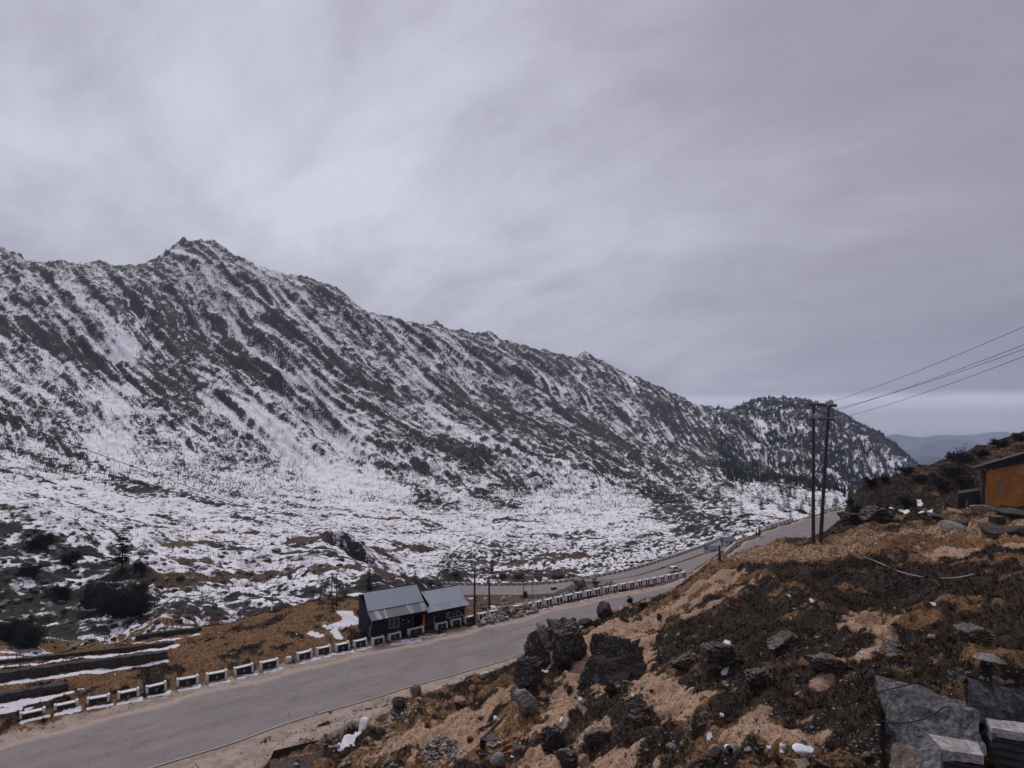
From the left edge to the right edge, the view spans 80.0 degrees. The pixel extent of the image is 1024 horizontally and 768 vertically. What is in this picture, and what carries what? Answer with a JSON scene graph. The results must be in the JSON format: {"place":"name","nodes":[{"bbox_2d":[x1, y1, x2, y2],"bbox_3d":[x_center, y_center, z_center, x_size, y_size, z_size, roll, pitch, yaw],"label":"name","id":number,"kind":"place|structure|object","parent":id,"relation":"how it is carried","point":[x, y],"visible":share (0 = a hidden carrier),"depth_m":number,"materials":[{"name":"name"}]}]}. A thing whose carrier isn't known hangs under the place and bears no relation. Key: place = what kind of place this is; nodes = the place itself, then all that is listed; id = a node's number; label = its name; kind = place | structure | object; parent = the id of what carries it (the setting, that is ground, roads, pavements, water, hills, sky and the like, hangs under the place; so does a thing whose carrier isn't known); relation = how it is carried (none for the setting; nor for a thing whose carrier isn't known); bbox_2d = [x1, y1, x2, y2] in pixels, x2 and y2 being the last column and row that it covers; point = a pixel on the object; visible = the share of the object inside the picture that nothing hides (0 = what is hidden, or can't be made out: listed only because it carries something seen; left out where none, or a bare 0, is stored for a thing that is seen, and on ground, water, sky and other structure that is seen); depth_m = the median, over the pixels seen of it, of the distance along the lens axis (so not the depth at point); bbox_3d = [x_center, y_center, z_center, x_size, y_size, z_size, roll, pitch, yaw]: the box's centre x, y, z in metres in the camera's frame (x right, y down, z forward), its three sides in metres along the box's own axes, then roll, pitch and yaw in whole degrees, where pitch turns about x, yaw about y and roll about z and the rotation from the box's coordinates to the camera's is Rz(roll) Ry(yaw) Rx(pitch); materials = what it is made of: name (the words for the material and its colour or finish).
{"place":"outdoors","nodes":[
{"label":"outdoors","id":0,"kind":"place"},
{"bbox_2d":[0,510,844,767],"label":"road","id":1,"kind":"structure","parent":0,"point":[195,723],"depth_m":44.40,"materials":[{"name":"asphalt"}]},
{"bbox_2d":[0,237,1023,640],"bbox_3d":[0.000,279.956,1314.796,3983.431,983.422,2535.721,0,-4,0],"label":"mountain","id":2,"kind":"structure","parent":0,"point":[174,509],"depth_m":505.44,"materials":[{"name":"snow"}]},
{"bbox_2d":[0,613,38,641],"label":"shrub","id":3,"kind":"object","parent":2,"relation":"on","point":[7,630],"visible":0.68,"depth_m":76.67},
{"bbox_2d":[11,561,42,577],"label":"shrub","id":4,"kind":"object","parent":2,"relation":"on","point":[26,570],"visible":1,"depth_m":103.79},
{"bbox_2d":[6,623,50,649],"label":"shrub","id":5,"kind":"object","parent":2,"relation":"on","point":[32,636],"visible":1,"depth_m":69.43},
{"bbox_2d":[18,531,61,547],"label":"shrub","id":6,"kind":"object","parent":2,"relation":"on","point":[44,539],"visible":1,"depth_m":119.27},
{"bbox_2d":[50,582,72,596],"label":"shrub","id":7,"kind":"object","parent":2,"relation":"on","point":[58,590],"visible":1,"depth_m":101.48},
{"bbox_2d":[58,548,83,563],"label":"shrub","id":8,"kind":"object","parent":2,"relation":"on","point":[73,557],"visible":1,"depth_m":115.70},
{"bbox_2d":[76,576,117,607],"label":"shrub","id":9,"kind":"object","parent":2,"relation":"on","point":[91,588],"visible":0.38,"depth_m":99.97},
{"bbox_2d":[75,573,163,623],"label":"shrub","id":10,"kind":"object","parent":2,"relation":"on","point":[105,600],"visible":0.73,"depth_m":85.35,"materials":[{"name":"plant"}]},
{"bbox_2d":[103,524,135,568],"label":"conifer","id":11,"kind":"object","parent":2,"relation":"on","point":[120,560],"visible":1,"depth_m":114.26,"materials":[{"name":"green plant"}]},
{"bbox_2d":[110,579,161,618],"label":"shrub","id":12,"kind":"object","parent":2,"relation":"on","point":[140,606],"visible":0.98,"depth_m":85.30,"materials":[{"name":"plant"}]},
{"bbox_2d":[0,517,718,653],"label":"snow field rocks","id":13,"kind":"object","parent":2,"relation":"on","point":[179,577],"visible":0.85,"depth_m":112.91,"materials":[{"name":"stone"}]},
{"bbox_2d":[363,566,375,590],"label":"conifer","id":14,"kind":"object","parent":2,"relation":"on","point":[368,583],"visible":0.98,"depth_m":111.10,"materials":[{"name":"green plant"}]},
{"bbox_2d":[0,496,787,658],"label":"bare saplings","id":15,"kind":"object","parent":2,"relation":"on","point":[186,618],"visible":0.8,"depth_m":150.88,"materials":[{"name":"plant"}]},
{"bbox_2d":[0,239,815,514],"bbox_3d":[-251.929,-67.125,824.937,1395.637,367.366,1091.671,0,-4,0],"label":"bare brush","id":16,"kind":"object","parent":2,"relation":"on","point":[406,475],"visible":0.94,"depth_m":594.52,"materials":[{"name":"plant"}]},
{"bbox_2d":[718,536,736,546],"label":"hut","id":17,"kind":"object","parent":2,"relation":"on","point":[729,540],"visible":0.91,"depth_m":196.14,"materials":[{"name":"paint"}]},
{"bbox_2d":[710,395,917,498],"bbox_3d":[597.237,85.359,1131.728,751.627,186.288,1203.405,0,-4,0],"label":"conifer wood","id":18,"kind":"object","parent":2,"relation":"on","point":[737,472],"visible":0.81,"depth_m":1100.69,"materials":[{"name":"plant"}]},
{"bbox_2d":[953,444,978,462],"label":"shrub","id":19,"kind":"object","parent":2,"relation":"on","point":[960,455],"visible":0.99,"depth_m":87.46,"materials":[{"name":"green plant"}]},
{"bbox_2d":[986,437,1012,445],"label":"shrub","id":20,"kind":"object","parent":2,"relation":"on","point":[995,442],"visible":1,"depth_m":91.83,"materials":[{"name":"green plant"}]},
{"bbox_2d":[1008,432,1023,440],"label":"shrub","id":21,"kind":"object","parent":2,"relation":"on","point":[1018,436],"visible":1,"depth_m":94.57,"materials":[{"name":"green plant"}]},
{"bbox_2d":[0,437,1023,767],"bbox_3d":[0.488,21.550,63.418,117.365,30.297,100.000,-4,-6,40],"label":"ground","id":22,"kind":"structure","parent":0,"point":[252,754],"depth_m":37.64,"materials":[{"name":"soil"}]},
{"bbox_2d":[19,706,45,718],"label":"roadside block","id":23,"kind":"structure","parent":22,"relation":"on","point":[28,713],"depth_m":41.29,"materials":[{"name":"white paint"}]},
{"bbox_2d":[0,682,67,702],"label":"stone wall","id":24,"kind":"structure","parent":22,"relation":"on","point":[18,694],"depth_m":43.34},
{"bbox_2d":[54,698,78,709],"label":"roadside block","id":25,"kind":"structure","parent":22,"relation":"on","point":[65,704],"depth_m":42.52,"materials":[{"name":"black paint"}]},
{"bbox_2d":[0,650,167,682],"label":"stone wall","id":26,"kind":"structure","parent":22,"relation":"on","point":[118,661],"depth_m":48.17,"materials":[{"name":"stone"}]},
{"bbox_2d":[0,641,173,663],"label":"stone wall","id":27,"kind":"structure","parent":22,"relation":"on","point":[127,649],"depth_m":52.57,"materials":[{"name":"stone"}]},
{"bbox_2d":[86,693,109,703],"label":"roadside block","id":28,"kind":"structure","parent":22,"relation":"on","point":[99,698],"depth_m":43.53,"materials":[{"name":"white paint"}]},
{"bbox_2d":[117,686,138,699],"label":"roadside block","id":29,"kind":"structure","parent":22,"relation":"on","point":[128,693],"depth_m":44.46,"materials":[{"name":"white paint"}]},
{"bbox_2d":[145,680,166,693],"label":"roadside block","id":30,"kind":"structure","parent":22,"relation":"on","point":[160,686],"depth_m":45.59,"materials":[{"name":"white paint"}]},
{"bbox_2d":[135,627,200,640],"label":"stone wall","id":31,"kind":"structure","parent":22,"relation":"on","point":[168,633],"depth_m":58.77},
{"bbox_2d":[176,674,198,687],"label":"roadside block","id":32,"kind":"structure","parent":22,"relation":"on","point":[187,680],"depth_m":46.85,"materials":[{"name":"white paint"}]},
{"bbox_2d":[205,668,226,682],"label":"roadside block","id":33,"kind":"structure","parent":22,"relation":"on","point":[215,675],"depth_m":47.89,"materials":[{"name":"white paint"}]},
{"bbox_2d":[233,662,253,675],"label":"roadside block","id":34,"kind":"structure","parent":22,"relation":"on","point":[242,669],"depth_m":49.17,"materials":[{"name":"black paint"}]},
{"bbox_2d":[259,657,278,670],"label":"roadside block","id":35,"kind":"structure","parent":22,"relation":"on","point":[268,664],"depth_m":50.28,"materials":[{"name":"black paint"}]},
{"bbox_2d":[270,740,320,767],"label":"rusty trough","id":36,"kind":"object","parent":22,"relation":"on","point":[288,762],"visible":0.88,"depth_m":34.67,"materials":[{"name":"metal"}]},
{"bbox_2d":[296,648,311,660],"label":"roadside block","id":37,"kind":"structure","parent":22,"relation":"on","point":[305,654],"depth_m":52.27,"materials":[{"name":"black paint"}]},
{"bbox_2d":[315,644,330,655],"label":"roadside block","id":38,"kind":"structure","parent":22,"relation":"on","point":[322,650],"depth_m":53.46,"materials":[{"name":"black paint"}]},
{"bbox_2d":[335,640,349,651],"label":"roadside block","id":39,"kind":"structure","parent":22,"relation":"on","point":[342,646],"depth_m":54.36,"materials":[{"name":"black paint"}]},
{"bbox_2d":[353,637,366,647],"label":"roadside block","id":40,"kind":"structure","parent":22,"relation":"on","point":[360,642],"depth_m":55.27,"materials":[{"name":"black paint"}]},
{"bbox_2d":[371,635,383,644],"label":"roadside block","id":41,"kind":"structure","parent":22,"relation":"on","point":[377,640],"depth_m":56.03,"materials":[{"name":"black paint"}]},
{"bbox_2d":[359,583,428,639],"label":"shack","id":42,"kind":"structure","parent":22,"relation":"on","point":[386,611],"depth_m":58.67,"materials":[{"name":"grey metal"}]},
{"bbox_2d":[389,617,398,628],"bbox_3d":[-11.266,22.794,58.172,1.057,0.878,0.100,3,-5,-35],"label":"window","id":43,"kind":"structure","parent":42,"relation":"in","point":[393,623],"depth_m":58.20,"materials":[{"name":"grey glass"}]},
{"bbox_2d":[387,631,400,640],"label":"roadside block","id":44,"kind":"structure","parent":22,"relation":"on","point":[393,636],"depth_m":57.23,"materials":[{"name":"black paint"}]},
{"bbox_2d":[392,696,405,708],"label":"boulder","id":45,"kind":"object","parent":22,"relation":"on","point":[398,702],"visible":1,"depth_m":39.71,"materials":[{"name":"stone"}]},
{"bbox_2d":[407,625,423,635],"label":"roadside block","id":46,"kind":"structure","parent":22,"relation":"on","point":[415,630],"depth_m":58.73,"materials":[{"name":"black paint"}]},
{"bbox_2d":[410,684,421,696],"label":"boulder","id":47,"kind":"object","parent":22,"relation":"on","point":[415,690],"visible":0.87,"depth_m":44.82,"materials":[{"name":"beige stone"}]},
{"bbox_2d":[417,733,463,766],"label":"gravel heap","id":48,"kind":"object","parent":22,"relation":"on","point":[454,750],"visible":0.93,"depth_m":32.38,"materials":[{"name":"gravel"}]},
{"bbox_2d":[434,620,447,629],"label":"roadside block","id":49,"kind":"structure","parent":22,"relation":"on","point":[441,625],"depth_m":60.28,"materials":[{"name":"black paint"}]},
{"bbox_2d":[420,585,469,629],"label":"shack","id":50,"kind":"structure","parent":22,"relation":"on","point":[447,603],"depth_m":62.01,"materials":[{"name":"grey metal"}]},
{"bbox_2d":[454,696,465,705],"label":"boulder","id":51,"kind":"object","parent":22,"relation":"on","point":[460,700],"visible":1,"depth_m":40.25,"materials":[{"name":"beige stone"}]},
{"bbox_2d":[472,569,477,623],"bbox_3d":[-3.841,21.920,62.633,0.600,5.829,0.325,0,-4,0],"label":"utility pole","id":52,"kind":"object","parent":22,"relation":"on","point":[474,609],"visible":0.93,"depth_m":62.56,"materials":[{"name":"brown wood"}]},
{"bbox_2d":[0,416,473,569],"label":"power wire","id":53,"kind":"object","parent":52,"relation":"attached to","point":[215,496],"visible":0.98,"depth_m":65.09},
{"bbox_2d":[490,751,504,766],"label":"boulder","id":54,"kind":"object","parent":22,"relation":"on","point":[497,758],"visible":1,"depth_m":27.31,"materials":[{"name":"grey stone"}]},
{"bbox_2d":[0,432,1023,767],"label":"heather","id":55,"kind":"object","parent":22,"relation":"on","point":[860,664],"visible":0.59,"depth_m":32.21,"materials":[{"name":"plant"}]},
{"bbox_2d":[8,502,1023,767],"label":"dead stems","id":56,"kind":"object","parent":22,"relation":"on","point":[698,638],"visible":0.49,"depth_m":33.56,"materials":[{"name":"plant"}]},
{"bbox_2d":[513,688,538,714],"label":"boulder","id":57,"kind":"object","parent":22,"relation":"on","point":[526,701],"visible":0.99,"depth_m":32.91,"materials":[{"name":"grey stone"}]},
{"bbox_2d":[512,654,543,689],"bbox_3d":[1.041,18.646,38.912,2.031,2.432,1.431,0,-4,2],"label":"boulder","id":58,"kind":"object","parent":22,"relation":"on","point":[528,673],"visible":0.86,"depth_m":38.65,"materials":[{"name":"stone"}]},
{"bbox_2d":[524,630,550,667],"bbox_3d":[1.975,20.174,46.357,2.156,2.943,1.825,-1,-4,11],"label":"boulder","id":59,"kind":"object","parent":22,"relation":"on","point":[534,645],"visible":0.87,"depth_m":45.86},
{"bbox_2d":[535,622,551,647],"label":"boulder","id":60,"kind":"object","parent":22,"relation":"on","point":[541,629],"visible":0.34,"depth_m":49.36,"materials":[{"name":"grey stone"}]},
{"bbox_2d":[540,724,564,750],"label":"boulder","id":61,"kind":"object","parent":22,"relation":"on","point":[551,737],"visible":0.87,"depth_m":27.43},
{"bbox_2d":[546,617,587,667],"bbox_3d":[3.931,18.678,43.134,2.892,4.027,2.599,2,-5,-23],"label":"boulder","id":62,"kind":"object","parent":22,"relation":"on","point":[567,640],"visible":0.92,"depth_m":42.36,"materials":[{"name":"stone"}]},
{"bbox_2d":[556,744,579,767],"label":"boulder","id":63,"kind":"object","parent":22,"relation":"on","point":[567,757],"visible":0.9,"depth_m":25.28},
{"bbox_2d":[578,753,589,767],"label":"boulder","id":64,"kind":"object","parent":22,"relation":"on","point":[583,760],"visible":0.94,"depth_m":23.80,"materials":[{"name":"beige stone"}]},
{"bbox_2d":[579,618,592,625],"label":"boulder","id":65,"kind":"object","parent":22,"relation":"on","point":[585,621],"visible":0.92,"depth_m":53.45,"materials":[{"name":"stone"}]},
{"bbox_2d":[583,726,610,749],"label":"boulder","id":66,"kind":"object","parent":22,"relation":"on","point":[593,736],"visible":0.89,"depth_m":25.60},
{"bbox_2d":[597,601,612,619],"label":"boulder","id":67,"kind":"object","parent":22,"relation":"on","point":[604,610],"visible":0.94,"depth_m":53.35,"materials":[{"name":"stone"}]},
{"bbox_2d":[604,682,617,695],"bbox_3d":[5.267,16.261,32.438,0.872,0.550,0.912,-1,-4,13],"label":"shrub","id":68,"kind":"object","parent":22,"relation":"on","point":[610,689],"visible":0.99,"depth_m":32.31,"materials":[{"name":"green plant"}]},
{"bbox_2d":[576,632,646,690],"bbox_3d":[5.996,17.268,36.212,3.437,4.736,3.088,-4,-6,41],"label":"boulder","id":69,"kind":"object","parent":22,"relation":"on","point":[611,659],"visible":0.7,"depth_m":36.04,"materials":[{"name":"stone"}]},
{"bbox_2d":[625,697,651,728],"bbox_3d":[5.245,13.559,25.138,1.119,1.226,1.126,0,-4,0],"label":"boulder","id":70,"kind":"object","parent":22,"relation":"on","point":[637,709],"visible":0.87,"depth_m":24.89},
{"bbox_2d":[299,578,1019,766],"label":"pebbles","id":71,"kind":"object","parent":22,"relation":"on","point":[823,747],"visible":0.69,"depth_m":19.49,"materials":[{"name":"stone"}]},
{"bbox_2d":[670,649,696,669],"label":"boulder","id":72,"kind":"object","parent":22,"relation":"on","point":[685,660],"visible":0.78,"depth_m":31.17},
{"bbox_2d":[690,714,708,739],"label":"boulder","id":73,"kind":"object","parent":22,"relation":"on","point":[699,726],"visible":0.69,"depth_m":19.97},
{"bbox_2d":[708,744,721,756],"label":"boulder","id":74,"kind":"object","parent":22,"relation":"on","point":[714,750],"visible":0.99,"depth_m":17.84,"materials":[{"name":"beige stone"}]},
{"bbox_2d":[701,641,741,670],"bbox_3d":[9.923,12.959,29.000,1.900,1.368,1.247,-2,-5,23],"label":"boulder","id":75,"kind":"object","parent":22,"relation":"on","point":[717,655],"visible":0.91,"depth_m":28.66,"materials":[{"name":"stone"}]},
{"bbox_2d":[744,667,774,686],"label":"boulder","id":76,"kind":"object","parent":22,"relation":"on","point":[758,677],"visible":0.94,"depth_m":21.69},
{"bbox_2d":[766,630,797,654],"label":"boulder","id":77,"kind":"object","parent":22,"relation":"on","point":[779,641],"visible":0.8,"depth_m":28.36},
{"bbox_2d":[793,758,810,767],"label":"boulder","id":78,"kind":"object","parent":22,"relation":"on","point":[802,763],"visible":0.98,"depth_m":14.81,"materials":[{"name":"beige stone"}]},
{"bbox_2d":[792,743,813,754],"bbox_3d":[7.923,9.923,16.556,0.598,0.135,0.350,4,18,26],"label":"sack","id":79,"kind":"object","parent":22,"relation":"on","point":[798,748],"visible":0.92,"depth_m":16.52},
{"bbox_2d":[808,399,847,543],"bbox_3d":[27.887,7.886,53.613,3.298,13.033,1.778,-2,-5,24],"label":"utility pole","id":80,"kind":"object","parent":22,"relation":"on","point":[813,416],"visible":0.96,"depth_m":54.00,"materials":[{"name":"brown wood"}]},
{"bbox_2d":[803,652,853,674],"bbox_3d":[10.697,9.539,20.680,1.552,0.758,0.796,-3,-5,34],"label":"boulder","id":81,"kind":"object","parent":22,"relation":"on","point":[821,662],"visible":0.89,"depth_m":20.46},
{"bbox_2d":[837,511,861,524],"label":"boulder","id":82,"kind":"object","parent":22,"relation":"on","point":[846,518],"visible":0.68,"depth_m":61.24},
{"bbox_2d":[862,475,878,485],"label":"shrub","id":83,"kind":"object","parent":22,"relation":"on","point":[869,481],"visible":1,"depth_m":77.98,"materials":[{"name":"green plant"}]},
{"bbox_2d":[859,505,895,522],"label":"boulder","id":84,"kind":"object","parent":22,"relation":"on","point":[868,513],"visible":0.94,"depth_m":58.23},
{"bbox_2d":[878,639,907,658],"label":"boulder","id":85,"kind":"object","parent":22,"relation":"on","point":[890,648],"visible":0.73,"depth_m":20.97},
{"bbox_2d":[893,494,918,505],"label":"shrub","id":86,"kind":"object","parent":22,"relation":"on","point":[905,501],"visible":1,"depth_m":67.98,"materials":[{"name":"green plant"}]},
{"bbox_2d":[908,472,929,481],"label":"shrub","id":87,"kind":"object","parent":22,"relation":"on","point":[919,478],"visible":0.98,"depth_m":76.67,"materials":[{"name":"green plant"}]},
{"bbox_2d":[930,473,953,487],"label":"shrub","id":88,"kind":"object","parent":22,"relation":"on","point":[938,481],"visible":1,"depth_m":71.48,"materials":[{"name":"green plant"}]},
{"bbox_2d":[874,659,1023,767],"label":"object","id":89,"kind":"structure","parent":22,"relation":"on","point":[944,737],"depth_m":15.77,"materials":[{"name":"stone"}]},
{"bbox_2d":[782,668,1022,712],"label":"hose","id":90,"kind":"object","parent":89,"relation":"on","point":[898,687],"visible":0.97,"depth_m":17.05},
{"bbox_2d":[875,706,972,722],"bbox_3d":[10.647,8.614,15.835,2.062,0.629,0.670,-1,-4,9],"label":"hose","id":91,"kind":"object","parent":89,"relation":"hanging from","point":[922,718],"visible":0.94,"depth_m":15.65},
{"bbox_2d":[938,520,964,531],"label":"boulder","id":92,"kind":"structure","parent":22,"relation":"on","point":[945,525],"depth_m":47.66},
{"bbox_2d":[938,458,968,476],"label":"shrub","id":93,"kind":"object","parent":22,"relation":"on","point":[956,470],"visible":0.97,"depth_m":78.63,"materials":[{"name":"green plant"}]},
{"bbox_2d":[950,472,978,488],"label":"shrub","id":94,"kind":"object","parent":22,"relation":"on","point":[964,483],"visible":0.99,"depth_m":71.36,"materials":[{"name":"green plant"}]},
{"bbox_2d":[953,622,996,646],"bbox_3d":[14.920,8.178,19.726,1.031,0.743,1.083,2,-5,-23],"label":"boulder","id":95,"kind":"object","parent":22,"relation":"on","point":[970,632],"visible":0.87,"depth_m":19.48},
{"bbox_2d":[969,505,997,512],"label":"stone slab","id":96,"kind":"structure","parent":22,"relation":"on","point":[986,508],"depth_m":51.13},
{"bbox_2d":[973,653,1004,664],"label":"boulder","id":97,"kind":"object","parent":22,"relation":"on","point":[991,658],"visible":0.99,"depth_m":16.72,"materials":[{"name":"grey stone"}]},
{"bbox_2d":[957,452,1023,508],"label":"hut","id":98,"kind":"object","parent":22,"relation":"on","point":[1002,481],"visible":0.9,"depth_m":52.44,"materials":[{"name":"brown wood"}]},
{"bbox_2d":[979,523,1005,535],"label":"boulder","id":99,"kind":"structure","parent":22,"relation":"on","point":[991,529],"depth_m":43.43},
{"bbox_2d":[988,515,1005,524],"bbox_3d":[37.219,10.454,46.818,0.888,0.612,0.719,1,-4,-7],"label":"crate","id":100,"kind":"object","parent":22,"relation":"on","point":[998,520],"visible":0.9,"depth_m":46.52,"materials":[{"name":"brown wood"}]},
{"bbox_2d":[994,507,1023,518],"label":"stone slab","id":101,"kind":"structure","parent":22,"relation":"on","point":[1014,512],"depth_m":47.61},
{"bbox_2d":[1006,525,1023,534],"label":"stone slab","id":102,"kind":"structure","parent":22,"relation":"on","point":[1016,529],"depth_m":41.16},
{"bbox_2d":[0,0,1023,436],"label":"sky","id":103,"kind":"structure","parent":0,"point":[723,203],"materials":[{"name":"grey"}]},
{"bbox_2d":[443,540,719,594],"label":"road","id":104,"kind":"structure","parent":0,"point":[505,590],"depth_m":184.88,"materials":[{"name":"asphalt"}]},
{"bbox_2d":[601,537,746,585],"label":"road","id":105,"kind":"structure","parent":0,"point":[688,566],"depth_m":178.05,"materials":[{"name":"asphalt"}]},
{"bbox_2d":[914,456,945,464],"bbox_3d":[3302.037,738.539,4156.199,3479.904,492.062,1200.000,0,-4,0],"label":"hills","id":106,"kind":"structure","parent":0,"point":[926,460],"depth_m":4145.14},
{"bbox_2d":[903,439,989,458],"bbox_3d":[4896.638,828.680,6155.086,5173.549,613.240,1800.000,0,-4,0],"label":"hills","id":107,"kind":"structure","parent":0,"point":[936,448],"depth_m":6099.18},
{"bbox_2d":[885,431,1011,449],"bbox_3d":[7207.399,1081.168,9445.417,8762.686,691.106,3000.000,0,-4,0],"label":"distant hills","id":108,"kind":"structure","parent":0,"point":[907,442],"depth_m":9354.28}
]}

